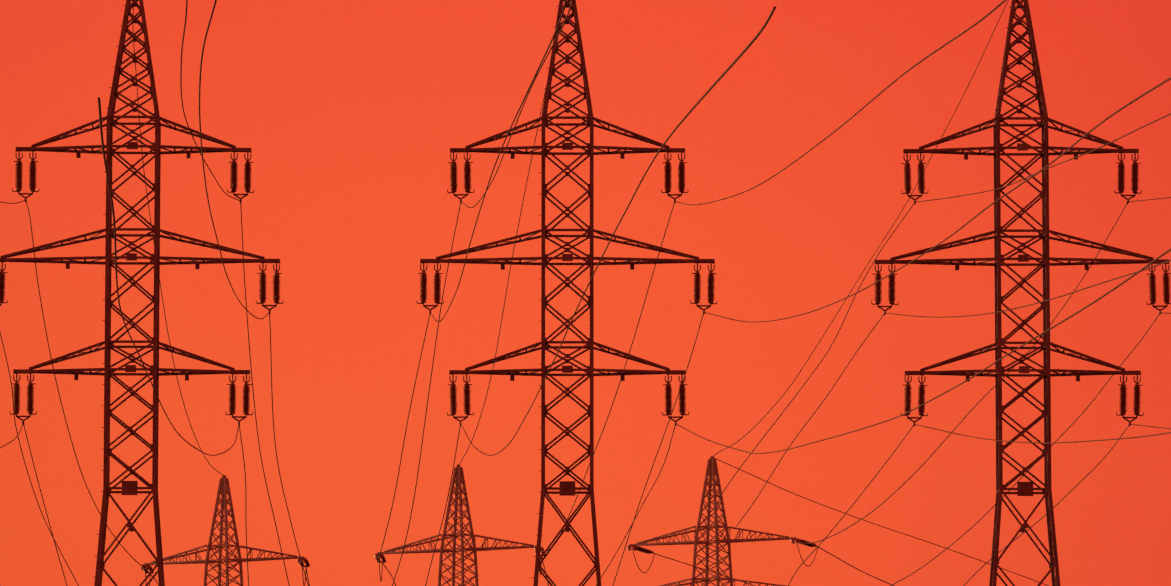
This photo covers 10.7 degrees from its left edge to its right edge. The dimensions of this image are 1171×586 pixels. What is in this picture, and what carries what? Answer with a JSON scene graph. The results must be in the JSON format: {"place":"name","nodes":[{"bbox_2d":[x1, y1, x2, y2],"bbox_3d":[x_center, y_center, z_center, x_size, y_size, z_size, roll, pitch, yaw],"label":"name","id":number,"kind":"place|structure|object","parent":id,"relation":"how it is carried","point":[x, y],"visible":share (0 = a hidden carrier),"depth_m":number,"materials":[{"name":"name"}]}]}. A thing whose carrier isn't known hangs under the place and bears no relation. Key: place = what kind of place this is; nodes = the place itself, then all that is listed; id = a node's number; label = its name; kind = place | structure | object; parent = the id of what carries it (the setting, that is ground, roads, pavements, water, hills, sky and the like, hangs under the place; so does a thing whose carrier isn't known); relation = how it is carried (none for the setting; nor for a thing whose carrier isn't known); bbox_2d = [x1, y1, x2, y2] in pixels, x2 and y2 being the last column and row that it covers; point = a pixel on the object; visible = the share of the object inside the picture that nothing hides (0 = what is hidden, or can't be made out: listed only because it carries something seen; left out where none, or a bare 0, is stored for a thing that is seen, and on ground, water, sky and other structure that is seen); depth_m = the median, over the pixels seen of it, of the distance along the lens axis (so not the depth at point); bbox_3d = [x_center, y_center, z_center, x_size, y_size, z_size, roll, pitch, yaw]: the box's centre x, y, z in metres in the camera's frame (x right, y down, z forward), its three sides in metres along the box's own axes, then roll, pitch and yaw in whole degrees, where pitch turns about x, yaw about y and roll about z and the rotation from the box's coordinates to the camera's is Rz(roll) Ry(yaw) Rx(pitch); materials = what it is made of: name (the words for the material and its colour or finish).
{"place":"outdoors","nodes":[
{"label":"outdoors","id":0,"kind":"place"},
{"bbox_2d":[0,0,1170,585],"label":"sky","id":1,"kind":"structure","parent":0,"point":[350,114],"materials":[{"name":"orange"}]},
{"label":"ground","id":2,"kind":"structure","parent":0,"visible":0},
{"bbox_2d":[0,0,282,585],"bbox_3d":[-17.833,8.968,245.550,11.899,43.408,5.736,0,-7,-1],"label":"suspension tower","id":3,"kind":"structure","parent":2,"relation":"on","point":[132,487],"depth_m":246.48,"materials":[{"name":"metal"}]},
{"bbox_2d":[141,475,309,585],"bbox_3d":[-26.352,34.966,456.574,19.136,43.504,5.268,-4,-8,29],"label":"angle tower","id":4,"kind":"structure","parent":2,"relation":"on","point":[224,491],"depth_m":458.54,"materials":[{"name":"metal"}]},
{"bbox_2d":[374,465,544,585],"bbox_3d":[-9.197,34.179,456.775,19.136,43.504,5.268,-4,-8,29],"label":"angle tower","id":5,"kind":"structure","parent":2,"relation":"on","point":[458,474],"depth_m":458.75,"materials":[{"name":"metal"}]},
{"bbox_2d":[416,0,717,585],"bbox_3d":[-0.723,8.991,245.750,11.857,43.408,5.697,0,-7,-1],"label":"suspension tower","id":6,"kind":"structure","parent":2,"relation":"on","point":[566,488],"depth_m":246.64,"materials":[{"name":"metal"}]},
{"bbox_2d":[0,0,1170,585],"bbox_3d":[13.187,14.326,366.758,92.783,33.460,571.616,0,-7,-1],"label":"conductors","id":7,"kind":"object","parent":6,"relation":"on","point":[638,322],"visible":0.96,"depth_m":244.79,"materials":[{"name":"metal"}]},
{"bbox_2d":[627,456,816,585],"bbox_3d":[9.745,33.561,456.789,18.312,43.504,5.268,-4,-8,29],"label":"angle tower","id":8,"kind":"structure","parent":2,"relation":"on","point":[712,470],"depth_m":458.88,"materials":[{"name":"metal"}]},
{"bbox_2d":[871,0,1170,585],"bbox_3d":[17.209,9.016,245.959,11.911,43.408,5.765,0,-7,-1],"label":"suspension tower","id":9,"kind":"structure","parent":2,"relation":"on","point":[1045,375],"depth_m":246.91,"materials":[{"name":"metal"}]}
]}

